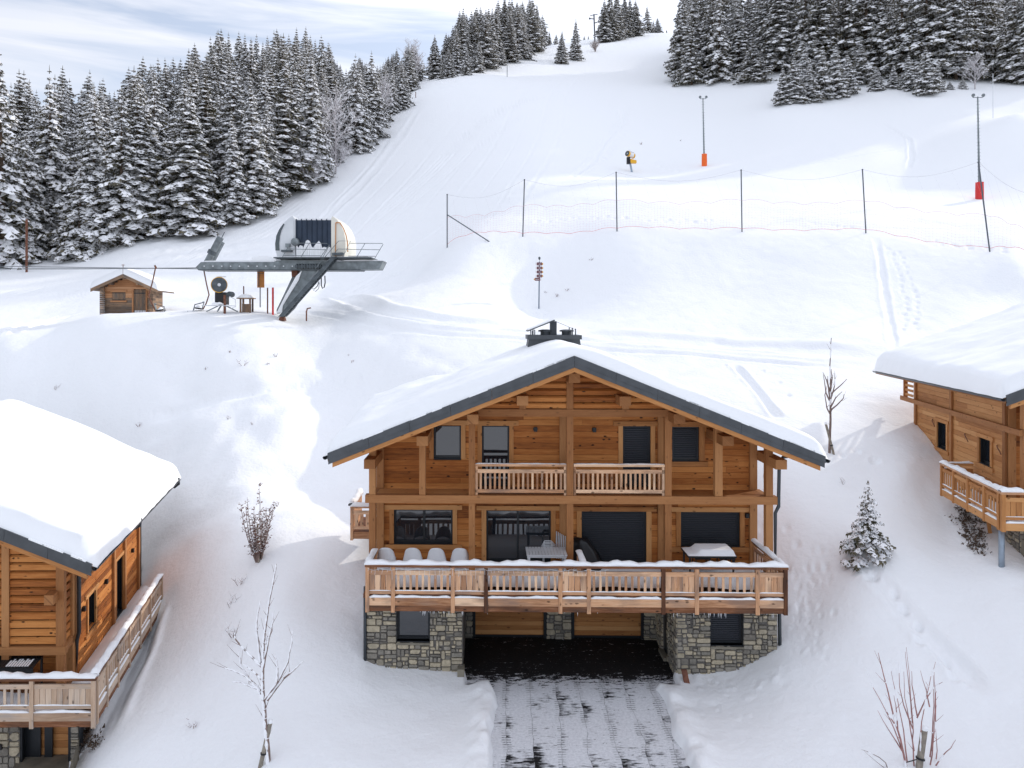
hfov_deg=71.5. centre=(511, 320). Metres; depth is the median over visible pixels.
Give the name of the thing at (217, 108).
spruce
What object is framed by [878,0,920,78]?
spruce
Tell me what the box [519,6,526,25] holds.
spruce
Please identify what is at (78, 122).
spruce
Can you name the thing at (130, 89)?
spruce
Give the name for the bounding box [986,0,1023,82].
spruce
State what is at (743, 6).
spruce
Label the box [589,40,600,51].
bare tree
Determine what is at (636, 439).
shuttered door
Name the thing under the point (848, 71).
young spruce
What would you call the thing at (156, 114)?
spruce
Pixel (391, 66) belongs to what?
spruce
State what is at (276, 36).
spruce
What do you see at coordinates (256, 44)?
spruce
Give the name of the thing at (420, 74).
spruce
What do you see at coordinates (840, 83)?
young spruce
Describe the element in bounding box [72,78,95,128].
spruce
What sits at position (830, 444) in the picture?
bare tree
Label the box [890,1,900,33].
spruce
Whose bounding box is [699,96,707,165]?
floodlight mast
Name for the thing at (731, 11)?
spruce
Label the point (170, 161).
spruce
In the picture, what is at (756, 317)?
ground
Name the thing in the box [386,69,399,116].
spruce
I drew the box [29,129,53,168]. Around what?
spruce
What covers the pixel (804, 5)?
spruce
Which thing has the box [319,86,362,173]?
bare tree
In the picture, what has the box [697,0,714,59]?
spruce
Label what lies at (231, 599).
dry weed
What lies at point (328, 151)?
spruce
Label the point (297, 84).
spruce
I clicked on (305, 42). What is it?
spruce
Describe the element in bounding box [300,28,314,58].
spruce
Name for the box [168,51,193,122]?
spruce
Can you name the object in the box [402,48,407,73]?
spruce
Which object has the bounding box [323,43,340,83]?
spruce
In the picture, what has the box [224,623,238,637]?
dry weed
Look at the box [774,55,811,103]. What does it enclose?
young spruce
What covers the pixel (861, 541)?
young spruce
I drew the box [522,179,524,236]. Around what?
net post
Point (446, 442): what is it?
window
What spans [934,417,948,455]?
window
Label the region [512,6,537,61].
spruce
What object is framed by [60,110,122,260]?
spruce
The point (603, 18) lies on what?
spruce
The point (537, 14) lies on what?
spruce
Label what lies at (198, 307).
lift chair
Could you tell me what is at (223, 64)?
spruce
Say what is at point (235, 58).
spruce
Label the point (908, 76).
young spruce
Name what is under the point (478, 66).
spruce
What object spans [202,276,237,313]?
snow cannon
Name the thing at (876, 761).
bent twig
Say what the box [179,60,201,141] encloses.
spruce
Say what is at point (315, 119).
spruce
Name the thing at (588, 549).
covered barbecue
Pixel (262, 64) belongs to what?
spruce
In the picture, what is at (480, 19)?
spruce
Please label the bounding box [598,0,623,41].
spruce
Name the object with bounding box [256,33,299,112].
spruce
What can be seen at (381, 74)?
spruce
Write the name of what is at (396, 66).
spruce
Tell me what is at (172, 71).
spruce
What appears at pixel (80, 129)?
spruce
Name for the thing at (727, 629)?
shuttered window
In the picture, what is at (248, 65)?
spruce
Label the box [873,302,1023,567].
chalet
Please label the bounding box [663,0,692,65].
spruce
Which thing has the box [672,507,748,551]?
shuttered window
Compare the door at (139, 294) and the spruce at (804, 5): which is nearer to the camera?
the door at (139, 294)
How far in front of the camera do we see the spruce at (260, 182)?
99.90 m
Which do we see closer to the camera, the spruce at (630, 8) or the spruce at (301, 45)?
the spruce at (301, 45)
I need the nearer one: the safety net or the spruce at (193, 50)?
the safety net
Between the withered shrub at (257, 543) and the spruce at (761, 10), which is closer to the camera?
the withered shrub at (257, 543)
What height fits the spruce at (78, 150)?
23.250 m
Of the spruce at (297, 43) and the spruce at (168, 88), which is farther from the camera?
the spruce at (297, 43)
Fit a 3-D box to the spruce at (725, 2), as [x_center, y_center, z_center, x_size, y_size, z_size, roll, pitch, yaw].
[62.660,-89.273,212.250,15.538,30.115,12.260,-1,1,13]
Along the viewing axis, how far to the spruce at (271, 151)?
103.79 m
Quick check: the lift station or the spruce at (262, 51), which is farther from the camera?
the spruce at (262, 51)
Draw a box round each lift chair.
[148,265,165,311]
[193,271,209,309]
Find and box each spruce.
[0,54,46,269]
[2,124,45,223]
[5,73,34,147]
[5,86,24,161]
[5,115,19,174]
[5,125,52,258]
[7,74,45,134]
[10,96,76,245]
[18,100,40,167]
[25,79,34,124]
[27,66,72,256]
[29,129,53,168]
[35,89,40,113]
[35,91,124,256]
[35,181,60,251]
[45,78,75,154]
[46,155,109,261]
[52,65,77,124]
[53,86,77,170]
[60,77,75,135]
[60,83,116,198]
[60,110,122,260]
[63,91,89,169]
[64,94,76,127]
[67,78,78,119]
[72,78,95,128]
[72,86,105,169]
[73,83,177,244]
[73,91,84,139]
[77,73,96,109]
[82,86,154,246]
[96,84,112,124]
[97,80,114,124]
[99,95,112,141]
[103,70,145,173]
[108,71,148,136]
[109,69,134,126]
[112,70,158,167]
[124,96,172,236]
[126,71,173,234]
[129,59,148,87]
[134,84,238,236]
[144,65,164,120]
[145,65,163,95]
[148,79,169,154]
[153,60,162,86]
[157,63,176,117]
[157,89,225,236]
[160,60,179,96]
[162,66,173,107]
[167,59,183,121]
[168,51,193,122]
[168,78,214,195]
[169,78,188,137]
[171,57,222,135]
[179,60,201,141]
[180,42,205,84]
[183,57,198,81]
[189,47,201,86]
[195,69,222,180]
[199,31,241,82]
[201,44,226,101]
[203,64,258,184]
[206,37,211,63]
[207,33,231,103]
[210,92,224,123]
[212,112,251,224]
[213,116,257,220]
[221,45,232,88]
[226,33,232,66]
[228,76,278,215]
[230,33,244,74]
[230,58,243,122]
[235,36,253,83]
[238,73,257,114]
[240,40,264,99]
[240,42,256,88]
[240,92,248,115]
[248,53,267,93]
[253,34,259,74]
[253,69,280,143]
[255,66,290,131]
[255,101,291,210]
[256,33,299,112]
[258,45,265,74]
[260,33,280,88]
[261,41,271,72]
[263,56,322,191]
[265,35,283,78]
[270,31,286,54]
[272,123,290,196]
[282,83,335,182]
[283,48,303,133]
[285,36,292,57]
[289,38,305,97]
[289,45,335,182]
[291,27,301,63]
[299,51,316,81]
[299,54,307,81]
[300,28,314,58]
[300,31,308,62]
[306,39,319,80]
[312,41,319,75]
[313,63,333,120]
[314,37,332,91]
[315,74,345,161]
[319,94,335,177]
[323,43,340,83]
[323,68,333,119]
[325,50,340,108]
[331,60,342,82]
[331,73,353,130]
[332,53,378,154]
[334,88,348,151]
[335,67,343,97]
[352,65,363,98]
[353,63,379,138]
[362,50,390,137]
[362,63,367,79]
[370,66,394,120]
[379,63,391,98]
[379,67,386,98]
[384,60,390,78]
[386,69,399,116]
[387,58,415,109]
[388,57,397,86]
[393,49,403,80]
[400,47,420,90]
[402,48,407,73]
[410,48,419,84]
[413,44,425,81]
[421,63,427,79]
[423,37,442,79]
[434,47,458,79]
[440,35,454,70]
[448,30,464,73]
[451,15,475,64]
[454,13,461,31]
[456,9,474,67]
[460,46,472,75]
[462,15,475,47]
[468,11,475,32]
[468,13,487,67]
[470,40,486,73]
[474,12,503,68]
[475,6,484,36]
[487,9,501,64]
[493,1,502,37]
[493,5,505,57]
[498,0,520,53]
[499,45,508,65]
[502,13,523,62]
[507,2,513,16]
[512,3,531,56]
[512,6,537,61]
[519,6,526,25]
[521,1,526,21]
[523,1,547,51]
[524,0,546,46]
[534,6,545,46]
[540,17,551,45]
[553,34,558,44]
[554,33,568,63]
[568,22,585,59]
[593,0,614,42]
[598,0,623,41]
[611,0,628,39]
[621,0,635,37]
[625,0,642,35]
[630,0,649,35]
[642,8,653,32]
[651,18,663,32]
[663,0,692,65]
[664,0,698,81]
[664,2,695,67]
[672,10,707,86]
[685,0,704,68]
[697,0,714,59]
[697,0,724,35]
[698,0,735,77]
[702,0,737,84]
[719,0,728,23]
[723,0,747,53]
[724,0,751,34]
[727,0,750,72]
[732,39,776,84]
[743,0,753,28]
[744,0,779,59]
[745,0,764,48]
[756,0,811,70]
[758,0,794,71]
[771,65,795,105]
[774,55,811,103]
[785,0,819,74]
[786,0,849,74]
[790,43,815,86]
[800,61,826,102]
[813,47,835,99]
[825,44,851,98]
[827,0,870,73]
[836,0,893,72]
[838,481,895,572]
[841,53,863,93]
[850,40,875,84]
[852,0,900,73]
[866,67,886,91]
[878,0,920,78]
[886,63,900,88]
[887,0,979,79]
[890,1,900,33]
[896,52,919,90]
[912,47,942,95]
[924,0,959,58]
[927,0,989,79]
[933,61,946,91]
[947,81,955,89]
[957,77,968,89]
[962,0,1008,77]
[972,0,1006,42]
[983,0,1007,52]
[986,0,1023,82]
[998,0,1023,83]
[1002,0,1010,13]
[1005,0,1023,30]
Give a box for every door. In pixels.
[41,727,67,754]
[116,550,123,618]
[134,289,145,312]
[472,612,546,637]
[475,421,518,485]
[477,505,559,561]
[571,612,644,638]
[573,507,656,562]
[613,421,657,486]
[664,613,667,653]
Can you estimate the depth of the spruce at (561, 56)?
231.25 m
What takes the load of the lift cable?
attached to the lift station
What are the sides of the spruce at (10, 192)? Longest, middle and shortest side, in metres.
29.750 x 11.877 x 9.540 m
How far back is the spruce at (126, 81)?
142.66 m
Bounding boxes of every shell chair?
[377,548,395,569]
[403,548,422,568]
[427,548,445,569]
[450,548,468,569]
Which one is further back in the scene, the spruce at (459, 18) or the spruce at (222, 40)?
the spruce at (459, 18)
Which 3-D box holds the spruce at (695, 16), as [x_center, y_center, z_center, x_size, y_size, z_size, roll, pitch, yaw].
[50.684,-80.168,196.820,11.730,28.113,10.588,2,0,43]
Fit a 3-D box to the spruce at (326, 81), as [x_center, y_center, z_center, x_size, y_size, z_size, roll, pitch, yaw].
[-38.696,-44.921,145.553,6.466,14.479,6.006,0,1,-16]
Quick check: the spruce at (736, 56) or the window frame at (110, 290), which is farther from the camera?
the spruce at (736, 56)
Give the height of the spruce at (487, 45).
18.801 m
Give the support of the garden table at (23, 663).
on the chalet at (79, 606)
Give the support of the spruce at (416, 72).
on the ground at (756, 317)
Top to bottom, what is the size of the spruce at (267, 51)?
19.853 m
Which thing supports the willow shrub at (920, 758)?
on the ground at (756, 317)
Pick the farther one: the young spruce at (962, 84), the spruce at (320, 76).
the young spruce at (962, 84)
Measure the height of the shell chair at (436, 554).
0.856 m
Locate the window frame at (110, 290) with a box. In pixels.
[110,290,126,301]
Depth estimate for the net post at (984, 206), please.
55.94 m
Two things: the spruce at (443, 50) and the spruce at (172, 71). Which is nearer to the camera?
the spruce at (172, 71)
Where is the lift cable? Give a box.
[0,266,195,268]
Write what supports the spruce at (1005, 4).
on the ground at (756, 317)
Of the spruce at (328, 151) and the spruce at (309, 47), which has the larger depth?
the spruce at (309, 47)
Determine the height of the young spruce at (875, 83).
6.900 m
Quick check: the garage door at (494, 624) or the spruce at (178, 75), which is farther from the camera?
the spruce at (178, 75)
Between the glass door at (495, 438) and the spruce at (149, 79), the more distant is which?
the spruce at (149, 79)
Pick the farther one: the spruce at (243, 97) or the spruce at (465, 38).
the spruce at (465, 38)
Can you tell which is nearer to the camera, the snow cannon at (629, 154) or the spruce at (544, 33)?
the snow cannon at (629, 154)
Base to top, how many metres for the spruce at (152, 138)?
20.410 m
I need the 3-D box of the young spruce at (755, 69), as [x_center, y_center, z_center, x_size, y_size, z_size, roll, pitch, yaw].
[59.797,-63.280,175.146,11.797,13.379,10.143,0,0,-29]
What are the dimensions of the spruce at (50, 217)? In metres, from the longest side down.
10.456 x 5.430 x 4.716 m
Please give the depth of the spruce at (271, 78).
121.97 m
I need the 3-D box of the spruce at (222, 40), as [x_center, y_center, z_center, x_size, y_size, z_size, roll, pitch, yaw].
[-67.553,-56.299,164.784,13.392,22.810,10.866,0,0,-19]
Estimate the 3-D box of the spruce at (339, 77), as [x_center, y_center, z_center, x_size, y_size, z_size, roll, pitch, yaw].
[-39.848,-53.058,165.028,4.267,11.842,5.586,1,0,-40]
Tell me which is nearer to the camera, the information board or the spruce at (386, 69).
the information board
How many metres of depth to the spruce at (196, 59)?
166.12 m
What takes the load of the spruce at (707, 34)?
on the ground at (756, 317)
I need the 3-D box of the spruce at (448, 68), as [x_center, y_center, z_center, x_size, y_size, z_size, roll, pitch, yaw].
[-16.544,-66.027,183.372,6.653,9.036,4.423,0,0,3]
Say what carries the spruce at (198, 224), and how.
on the ground at (756, 317)
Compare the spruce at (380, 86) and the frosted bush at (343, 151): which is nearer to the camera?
the frosted bush at (343, 151)
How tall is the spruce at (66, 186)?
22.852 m
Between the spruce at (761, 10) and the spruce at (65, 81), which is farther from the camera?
the spruce at (761, 10)
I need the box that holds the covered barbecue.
[573,537,601,570]
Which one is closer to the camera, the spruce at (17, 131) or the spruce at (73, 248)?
the spruce at (73, 248)
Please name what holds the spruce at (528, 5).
on the ground at (756, 317)
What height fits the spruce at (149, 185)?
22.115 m
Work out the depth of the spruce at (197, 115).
101.29 m
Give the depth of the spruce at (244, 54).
174.96 m
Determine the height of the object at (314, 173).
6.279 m
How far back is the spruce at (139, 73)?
124.80 m
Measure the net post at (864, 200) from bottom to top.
6.027 m
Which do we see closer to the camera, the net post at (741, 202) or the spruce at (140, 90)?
the net post at (741, 202)
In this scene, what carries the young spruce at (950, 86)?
on the ground at (756, 317)
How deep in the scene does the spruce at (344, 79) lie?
140.61 m
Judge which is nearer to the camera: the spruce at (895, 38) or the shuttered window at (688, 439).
the shuttered window at (688, 439)
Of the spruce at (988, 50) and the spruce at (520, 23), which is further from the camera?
the spruce at (520, 23)
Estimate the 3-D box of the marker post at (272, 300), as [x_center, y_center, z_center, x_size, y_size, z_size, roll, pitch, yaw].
[-16.813,-1.200,50.000,0.129,2.237,0.129,0,0,23]
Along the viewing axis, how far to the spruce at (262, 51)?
189.06 m
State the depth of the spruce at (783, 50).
182.17 m
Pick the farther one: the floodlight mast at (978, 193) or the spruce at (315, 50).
the spruce at (315, 50)
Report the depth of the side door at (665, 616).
22.84 m
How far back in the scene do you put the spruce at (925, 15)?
163.53 m
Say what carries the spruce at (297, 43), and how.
on the ground at (756, 317)
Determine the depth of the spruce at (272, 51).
145.28 m
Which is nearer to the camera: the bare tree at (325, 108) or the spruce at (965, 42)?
the bare tree at (325, 108)
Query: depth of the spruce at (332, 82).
153.90 m
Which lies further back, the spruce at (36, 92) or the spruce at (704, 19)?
the spruce at (704, 19)
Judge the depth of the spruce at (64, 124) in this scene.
119.35 m
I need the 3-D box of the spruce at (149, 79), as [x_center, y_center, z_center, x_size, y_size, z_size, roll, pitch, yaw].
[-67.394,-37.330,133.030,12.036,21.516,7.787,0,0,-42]
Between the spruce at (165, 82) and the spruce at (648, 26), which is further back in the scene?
the spruce at (648, 26)
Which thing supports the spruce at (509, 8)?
on the ground at (756, 317)
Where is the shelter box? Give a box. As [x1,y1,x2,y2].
[236,294,255,312]
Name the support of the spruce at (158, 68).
on the ground at (756, 317)
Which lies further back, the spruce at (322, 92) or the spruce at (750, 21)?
the spruce at (750, 21)
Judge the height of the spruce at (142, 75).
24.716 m
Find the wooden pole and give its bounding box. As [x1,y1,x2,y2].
[25,219,27,271]
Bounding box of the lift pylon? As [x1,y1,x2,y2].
[589,14,598,41]
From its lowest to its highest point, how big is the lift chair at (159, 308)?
3.513 m
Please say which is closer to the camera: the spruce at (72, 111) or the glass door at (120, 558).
the glass door at (120, 558)
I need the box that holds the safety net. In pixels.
[447,164,1023,249]
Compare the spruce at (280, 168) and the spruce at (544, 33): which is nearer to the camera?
the spruce at (280, 168)
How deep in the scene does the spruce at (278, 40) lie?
153.33 m
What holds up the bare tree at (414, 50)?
on the ground at (756, 317)
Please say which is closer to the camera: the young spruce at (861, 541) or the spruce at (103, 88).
the young spruce at (861, 541)
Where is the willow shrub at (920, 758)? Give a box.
[865,648,955,767]
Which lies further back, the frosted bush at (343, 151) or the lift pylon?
the lift pylon
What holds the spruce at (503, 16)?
on the ground at (756, 317)
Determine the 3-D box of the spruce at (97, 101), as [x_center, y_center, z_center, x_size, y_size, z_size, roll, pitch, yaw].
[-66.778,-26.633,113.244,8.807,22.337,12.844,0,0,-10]
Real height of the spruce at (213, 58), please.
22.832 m
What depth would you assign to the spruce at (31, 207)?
91.10 m
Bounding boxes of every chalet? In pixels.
[0,399,180,767]
[323,318,830,683]
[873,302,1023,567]
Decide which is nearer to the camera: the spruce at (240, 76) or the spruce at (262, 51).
the spruce at (240, 76)
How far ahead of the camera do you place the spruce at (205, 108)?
107.33 m
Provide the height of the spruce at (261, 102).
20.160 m
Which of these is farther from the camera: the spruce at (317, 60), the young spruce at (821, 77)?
the spruce at (317, 60)
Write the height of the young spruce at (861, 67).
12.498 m
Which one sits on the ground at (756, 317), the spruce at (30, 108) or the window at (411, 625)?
the spruce at (30, 108)
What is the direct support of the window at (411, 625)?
in the chalet at (638, 477)
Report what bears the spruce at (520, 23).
on the ground at (756, 317)
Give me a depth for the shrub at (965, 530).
24.03 m
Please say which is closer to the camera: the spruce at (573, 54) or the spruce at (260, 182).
the spruce at (260, 182)
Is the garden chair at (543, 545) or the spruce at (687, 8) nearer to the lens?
the garden chair at (543, 545)
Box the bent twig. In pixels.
[861,749,887,767]
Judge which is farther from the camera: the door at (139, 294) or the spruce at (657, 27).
the spruce at (657, 27)
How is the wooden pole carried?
on the ground at (756, 317)
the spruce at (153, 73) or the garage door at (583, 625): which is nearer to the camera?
the garage door at (583, 625)
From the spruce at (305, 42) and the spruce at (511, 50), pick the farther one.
the spruce at (511, 50)
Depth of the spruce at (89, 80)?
167.55 m
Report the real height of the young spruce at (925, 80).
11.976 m
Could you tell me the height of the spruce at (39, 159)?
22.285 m
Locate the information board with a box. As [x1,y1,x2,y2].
[257,272,263,306]
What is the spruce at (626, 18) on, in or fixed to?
on the ground at (756, 317)
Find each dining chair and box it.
[691,538,710,561]
[715,538,735,562]
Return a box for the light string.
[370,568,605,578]
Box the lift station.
[196,216,386,320]
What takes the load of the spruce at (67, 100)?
on the ground at (756, 317)
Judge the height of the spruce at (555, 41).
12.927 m
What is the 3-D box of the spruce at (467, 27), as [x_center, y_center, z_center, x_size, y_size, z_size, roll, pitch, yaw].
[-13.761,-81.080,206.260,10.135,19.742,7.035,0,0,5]
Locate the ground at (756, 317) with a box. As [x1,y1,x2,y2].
[0,33,1023,767]
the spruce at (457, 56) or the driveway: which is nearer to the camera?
the driveway
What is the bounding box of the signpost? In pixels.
[534,257,542,308]
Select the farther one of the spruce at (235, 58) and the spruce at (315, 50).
the spruce at (315, 50)
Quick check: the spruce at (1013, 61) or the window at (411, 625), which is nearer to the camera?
the window at (411, 625)
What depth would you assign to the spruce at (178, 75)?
159.60 m
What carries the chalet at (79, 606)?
on the ground at (756, 317)
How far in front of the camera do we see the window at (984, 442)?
25.08 m
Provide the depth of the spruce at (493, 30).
214.40 m
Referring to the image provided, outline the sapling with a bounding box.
[210,564,303,767]
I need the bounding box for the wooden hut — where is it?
[90,269,174,313]
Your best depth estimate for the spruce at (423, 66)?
424.61 m
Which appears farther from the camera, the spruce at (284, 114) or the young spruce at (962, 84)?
the young spruce at (962, 84)
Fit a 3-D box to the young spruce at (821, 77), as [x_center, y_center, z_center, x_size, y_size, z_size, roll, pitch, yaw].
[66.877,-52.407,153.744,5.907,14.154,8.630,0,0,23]
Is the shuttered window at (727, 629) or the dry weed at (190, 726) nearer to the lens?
the dry weed at (190, 726)
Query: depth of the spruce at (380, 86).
144.48 m
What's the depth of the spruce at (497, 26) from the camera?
217.68 m
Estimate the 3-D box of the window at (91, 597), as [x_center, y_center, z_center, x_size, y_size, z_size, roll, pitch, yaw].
[-13.498,9.257,22.671,0.262,1.358,1.284,0,0,-14]
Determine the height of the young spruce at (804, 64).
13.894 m
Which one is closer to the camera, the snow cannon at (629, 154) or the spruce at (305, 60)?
the snow cannon at (629, 154)
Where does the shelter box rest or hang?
on the ground at (756, 317)
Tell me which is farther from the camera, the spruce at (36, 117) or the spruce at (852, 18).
the spruce at (852, 18)
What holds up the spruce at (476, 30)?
on the ground at (756, 317)
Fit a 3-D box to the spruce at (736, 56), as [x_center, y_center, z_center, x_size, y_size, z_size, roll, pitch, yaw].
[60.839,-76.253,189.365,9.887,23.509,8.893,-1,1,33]
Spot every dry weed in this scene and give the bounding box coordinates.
[186,717,196,728]
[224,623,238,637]
[226,591,237,607]
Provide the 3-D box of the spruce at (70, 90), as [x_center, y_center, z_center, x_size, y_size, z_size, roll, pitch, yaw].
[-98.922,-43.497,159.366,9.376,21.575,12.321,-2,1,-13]
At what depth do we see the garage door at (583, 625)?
24.03 m
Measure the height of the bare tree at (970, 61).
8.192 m
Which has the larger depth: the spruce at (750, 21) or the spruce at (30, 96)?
the spruce at (750, 21)
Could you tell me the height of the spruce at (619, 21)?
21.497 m
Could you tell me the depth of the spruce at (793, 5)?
182.70 m
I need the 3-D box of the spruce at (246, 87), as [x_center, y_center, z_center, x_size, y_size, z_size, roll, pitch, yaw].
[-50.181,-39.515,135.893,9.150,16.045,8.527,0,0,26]
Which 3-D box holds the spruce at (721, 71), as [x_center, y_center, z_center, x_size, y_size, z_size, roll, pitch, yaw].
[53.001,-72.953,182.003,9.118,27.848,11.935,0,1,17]
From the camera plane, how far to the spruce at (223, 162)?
98.83 m
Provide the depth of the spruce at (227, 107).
104.84 m
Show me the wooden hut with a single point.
(124, 290)
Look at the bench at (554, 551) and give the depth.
21.50 m
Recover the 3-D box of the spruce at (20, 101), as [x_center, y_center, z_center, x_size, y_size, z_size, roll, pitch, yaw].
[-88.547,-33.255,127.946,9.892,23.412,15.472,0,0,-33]
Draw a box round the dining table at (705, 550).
[681,543,736,571]
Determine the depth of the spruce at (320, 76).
135.73 m
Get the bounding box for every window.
[84,582,98,639]
[384,504,461,549]
[396,611,429,642]
[429,420,468,459]
[672,422,707,466]
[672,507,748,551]
[710,613,743,646]
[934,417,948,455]
[975,432,994,472]
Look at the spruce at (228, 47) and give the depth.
185.55 m
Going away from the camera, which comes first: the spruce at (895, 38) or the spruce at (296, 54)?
the spruce at (296, 54)
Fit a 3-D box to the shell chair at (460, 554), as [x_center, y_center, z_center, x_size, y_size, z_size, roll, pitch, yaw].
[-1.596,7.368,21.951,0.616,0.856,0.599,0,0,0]
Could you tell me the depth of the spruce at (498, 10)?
233.29 m
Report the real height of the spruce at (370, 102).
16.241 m
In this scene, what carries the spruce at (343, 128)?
on the ground at (756, 317)
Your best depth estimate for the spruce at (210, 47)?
177.42 m
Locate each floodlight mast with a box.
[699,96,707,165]
[971,93,984,198]
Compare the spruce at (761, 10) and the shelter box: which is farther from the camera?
the spruce at (761, 10)
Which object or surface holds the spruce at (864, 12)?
on the ground at (756, 317)
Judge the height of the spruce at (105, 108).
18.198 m
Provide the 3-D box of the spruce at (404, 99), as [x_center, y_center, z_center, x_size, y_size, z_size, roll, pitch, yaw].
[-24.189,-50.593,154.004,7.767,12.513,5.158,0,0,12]
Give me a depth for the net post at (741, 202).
62.72 m
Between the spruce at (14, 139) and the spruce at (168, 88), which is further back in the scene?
the spruce at (168, 88)
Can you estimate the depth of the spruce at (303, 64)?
149.56 m
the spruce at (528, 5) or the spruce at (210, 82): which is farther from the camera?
the spruce at (528, 5)
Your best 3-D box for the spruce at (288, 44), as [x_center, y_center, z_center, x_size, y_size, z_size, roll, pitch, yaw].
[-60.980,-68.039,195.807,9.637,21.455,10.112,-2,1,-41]
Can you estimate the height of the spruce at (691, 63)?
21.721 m
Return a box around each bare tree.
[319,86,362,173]
[372,75,394,110]
[398,37,430,71]
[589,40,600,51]
[823,338,846,454]
[958,52,994,88]
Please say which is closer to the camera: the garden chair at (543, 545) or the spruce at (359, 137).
the garden chair at (543, 545)
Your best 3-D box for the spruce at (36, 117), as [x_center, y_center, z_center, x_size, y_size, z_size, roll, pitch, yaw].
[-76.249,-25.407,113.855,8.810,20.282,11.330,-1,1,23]
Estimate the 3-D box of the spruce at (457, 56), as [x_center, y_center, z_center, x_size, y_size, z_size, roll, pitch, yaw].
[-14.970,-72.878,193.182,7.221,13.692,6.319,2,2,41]
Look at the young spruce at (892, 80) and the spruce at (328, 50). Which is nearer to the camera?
the young spruce at (892, 80)
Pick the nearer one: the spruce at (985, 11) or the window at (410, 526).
the window at (410, 526)
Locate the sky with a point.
(104, 39)
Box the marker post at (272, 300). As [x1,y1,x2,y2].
[272,287,273,314]
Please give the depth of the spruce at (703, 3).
212.83 m
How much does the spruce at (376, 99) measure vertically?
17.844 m
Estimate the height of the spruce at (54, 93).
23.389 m
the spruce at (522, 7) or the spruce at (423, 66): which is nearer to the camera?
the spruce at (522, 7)
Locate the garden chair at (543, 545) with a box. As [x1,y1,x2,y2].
[541,531,565,558]
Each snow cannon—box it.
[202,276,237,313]
[625,150,636,171]
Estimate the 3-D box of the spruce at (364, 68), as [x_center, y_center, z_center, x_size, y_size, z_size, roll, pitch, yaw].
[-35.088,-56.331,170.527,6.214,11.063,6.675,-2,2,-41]
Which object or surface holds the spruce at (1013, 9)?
on the ground at (756, 317)
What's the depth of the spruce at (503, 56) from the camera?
215.50 m
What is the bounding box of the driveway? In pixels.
[464,637,689,767]
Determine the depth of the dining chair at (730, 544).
22.31 m
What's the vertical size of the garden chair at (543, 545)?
1.121 m
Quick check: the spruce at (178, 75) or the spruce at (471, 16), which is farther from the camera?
the spruce at (471, 16)
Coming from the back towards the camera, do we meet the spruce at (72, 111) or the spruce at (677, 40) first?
the spruce at (677, 40)
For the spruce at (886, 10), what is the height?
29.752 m
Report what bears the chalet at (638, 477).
on the ground at (756, 317)
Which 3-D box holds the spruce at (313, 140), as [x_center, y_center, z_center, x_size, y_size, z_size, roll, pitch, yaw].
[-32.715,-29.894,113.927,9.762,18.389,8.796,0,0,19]
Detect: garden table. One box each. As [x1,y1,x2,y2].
[0,655,43,683]
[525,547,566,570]
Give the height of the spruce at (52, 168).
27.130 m
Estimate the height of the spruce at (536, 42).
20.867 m
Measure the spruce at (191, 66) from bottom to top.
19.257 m
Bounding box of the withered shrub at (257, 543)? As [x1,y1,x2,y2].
[238,482,277,562]
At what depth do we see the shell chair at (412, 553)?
21.74 m
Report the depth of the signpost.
55.06 m
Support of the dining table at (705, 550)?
on the chalet at (638, 477)
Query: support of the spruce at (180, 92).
on the ground at (756, 317)
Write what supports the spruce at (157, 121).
on the ground at (756, 317)
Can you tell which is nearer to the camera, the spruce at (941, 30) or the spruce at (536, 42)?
the spruce at (941, 30)
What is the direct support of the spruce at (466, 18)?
on the ground at (756, 317)
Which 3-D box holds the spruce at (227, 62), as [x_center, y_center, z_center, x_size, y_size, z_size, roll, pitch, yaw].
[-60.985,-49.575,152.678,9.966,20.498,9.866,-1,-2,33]
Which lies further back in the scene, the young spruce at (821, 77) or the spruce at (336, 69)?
the spruce at (336, 69)
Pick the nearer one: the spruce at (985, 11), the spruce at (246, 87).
the spruce at (246, 87)
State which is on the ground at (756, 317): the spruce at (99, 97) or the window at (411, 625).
the spruce at (99, 97)
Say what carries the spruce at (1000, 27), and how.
on the ground at (756, 317)
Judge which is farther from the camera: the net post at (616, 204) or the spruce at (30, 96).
the spruce at (30, 96)
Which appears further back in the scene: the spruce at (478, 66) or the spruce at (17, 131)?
the spruce at (478, 66)
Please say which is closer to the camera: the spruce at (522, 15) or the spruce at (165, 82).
the spruce at (165, 82)
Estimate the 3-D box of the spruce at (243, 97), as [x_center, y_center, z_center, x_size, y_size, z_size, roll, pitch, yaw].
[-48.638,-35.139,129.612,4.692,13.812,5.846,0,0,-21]
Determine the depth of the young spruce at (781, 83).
150.23 m
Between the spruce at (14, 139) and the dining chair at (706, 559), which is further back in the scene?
the spruce at (14, 139)
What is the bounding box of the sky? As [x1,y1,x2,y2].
[0,0,754,108]
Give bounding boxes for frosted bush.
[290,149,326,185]
[328,138,355,166]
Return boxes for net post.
[446,194,489,246]
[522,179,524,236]
[615,172,617,230]
[740,169,742,231]
[862,169,866,232]
[977,161,990,251]
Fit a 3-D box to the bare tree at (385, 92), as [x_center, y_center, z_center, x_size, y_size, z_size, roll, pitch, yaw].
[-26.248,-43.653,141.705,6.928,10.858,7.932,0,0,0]
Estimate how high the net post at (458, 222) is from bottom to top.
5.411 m
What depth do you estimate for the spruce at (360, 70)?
151.90 m
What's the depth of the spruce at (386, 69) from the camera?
175.60 m

